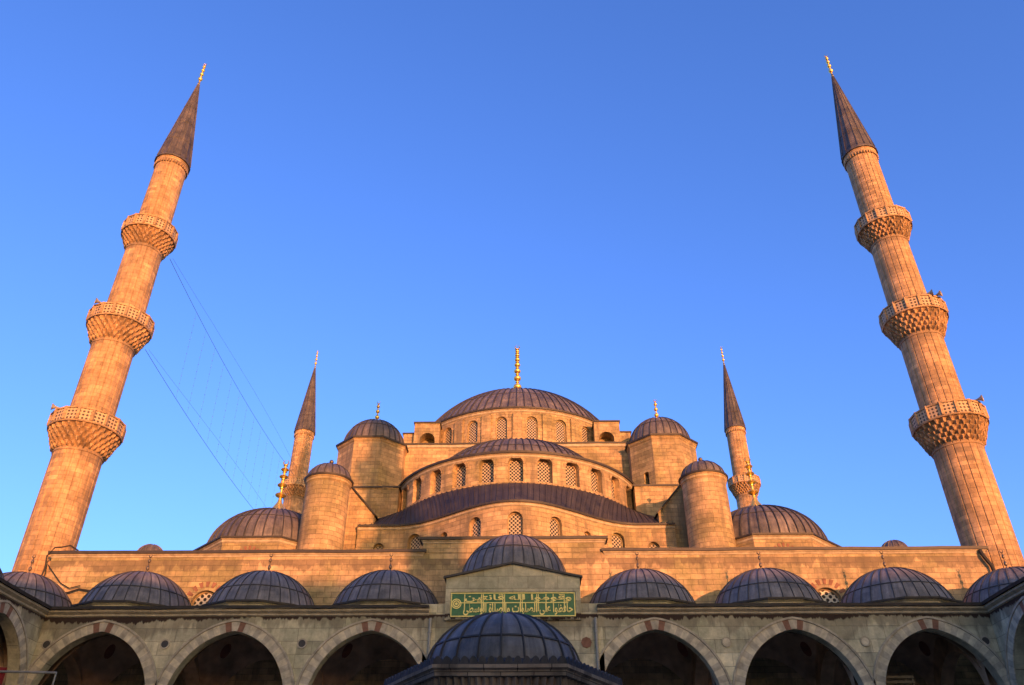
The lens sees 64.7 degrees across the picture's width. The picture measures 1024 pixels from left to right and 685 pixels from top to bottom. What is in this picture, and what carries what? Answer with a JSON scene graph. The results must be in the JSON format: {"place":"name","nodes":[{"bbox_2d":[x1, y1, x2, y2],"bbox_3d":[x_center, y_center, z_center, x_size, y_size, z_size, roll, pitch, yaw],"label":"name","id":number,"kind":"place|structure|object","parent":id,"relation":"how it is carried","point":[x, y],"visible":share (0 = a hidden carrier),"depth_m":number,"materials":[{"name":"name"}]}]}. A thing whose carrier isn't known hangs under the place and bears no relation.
{"place":"outdoors","nodes":[
{"label":"outdoors","id":0,"kind":"place"},
{"bbox_2d":[0,0,1023,572],"label":"sky","id":1,"kind":"structure","parent":0,"point":[412,195],"materials":[{"name":"blue"}]},
{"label":"courtyard pavement","id":2,"kind":"structure","parent":0,"visible":0},
{"bbox_2d":[0,568,54,684],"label":"arcade","id":3,"kind":"object","parent":2,"relation":"on","point":[23,614],"visible":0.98,"depth_m":38.15,"materials":[{"name":"stone"}]},
{"bbox_2d":[0,667,56,684],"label":"banner pole","id":4,"kind":"object","parent":3,"relation":"attached to","point":[3,671],"visible":1,"depth_m":32.34,"materials":[{"name":"grey metal"}]},
{"bbox_2d":[11,64,206,576],"bbox_3d":[-28.939,1.055,58.283,4.701,65.669,4.701,-1,-33,1],"label":"minaret","id":5,"kind":"object","parent":2,"relation":"on","point":[86,429],"visible":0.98,"depth_m":56.69,"materials":[{"name":"stone"}]},
{"bbox_2d":[145,349,261,505],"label":"festoon cable","id":6,"kind":"object","parent":5,"relation":"hanging from","point":[194,427],"visible":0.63,"depth_m":67.89,"materials":[{"name":"metal"}]},
{"bbox_2d":[170,259,304,502],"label":"festoon cable","id":7,"kind":"object","parent":5,"relation":"hanging from","point":[229,390],"visible":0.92,"depth_m":76.32,"materials":[{"name":"metal"}]},
{"bbox_2d":[384,611,622,684],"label":"fountain kiosk","id":8,"kind":"object","parent":2,"relation":"on","point":[503,648],"visible":1,"depth_m":19.86,"materials":[{"name":"metal"}]},
{"bbox_2d":[3,534,1023,684],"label":"arcade","id":9,"kind":"object","parent":2,"relation":"on","point":[929,630],"visible":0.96,"depth_m":40.14,"materials":[{"name":"stone"}]},
{"bbox_2d":[450,592,575,616],"bbox_3d":[0.047,12.967,40.028,6.160,1.170,0.071,-1,-33,1],"label":"inscription panel","id":10,"kind":"object","parent":9,"relation":"attached to","point":[548,604],"visible":0.99,"depth_m":40.03,"materials":[{"name":"green ceramic"}]},
{"bbox_2d":[42,346,995,684],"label":"mosque","id":11,"kind":"structure","parent":2,"relation":"on","point":[586,494],"depth_m":54.55,"materials":[{"name":"stone"}]},
{"bbox_2d":[41,545,88,593],"bbox_3d":[-25.657,13.530,47.731,4.063,3.298,0.730,-1,-33,1],"label":"cable","id":12,"kind":"object","parent":11,"relation":"attached to","point":[54,573],"depth_m":47.60,"materials":[{"name":"grey metal"}]},
{"bbox_2d":[886,675,914,684],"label":"scaffold","id":13,"kind":"object","parent":2,"relation":"on","point":[906,682],"visible":0.65,"depth_m":39.61,"materials":[{"name":"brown metal"}]},
{"bbox_2d":[824,55,1023,571],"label":"minaret","id":14,"kind":"object","parent":2,"relation":"on","point":[948,425],"visible":0.97,"depth_m":55.85,"materials":[{"name":"stone"}]},
{"bbox_2d":[975,395,983,409],"bbox_3d":[30.464,3.958,52.811,0.662,0.995,0.490,-26,-41,33],"label":"loudspeaker","id":15,"kind":"object","parent":14,"relation":"attached to","point":[980,398],"visible":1,"depth_m":52.79,"materials":[{"name":"grey plastic"}]},
{"bbox_2d":[978,577,1023,684],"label":"arcade","id":16,"kind":"object","parent":2,"relation":"on","point":[1004,607],"visible":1,"depth_m":37.64,"materials":[{"name":"stone"}]},
{"label":"ground","id":17,"kind":"structure","parent":0,"visible":0},
{"bbox_2d":[280,350,318,513],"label":"minaret","id":18,"kind":"object","parent":17,"relation":"on","point":[294,490],"visible":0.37,"depth_m":108.06,"materials":[{"name":"stone"}]},
{"bbox_2d":[721,348,760,508],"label":"minaret","id":19,"kind":"object","parent":17,"relation":"on","point":[735,434],"visible":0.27,"depth_m":107.40,"materials":[{"name":"stone"}]}
]}

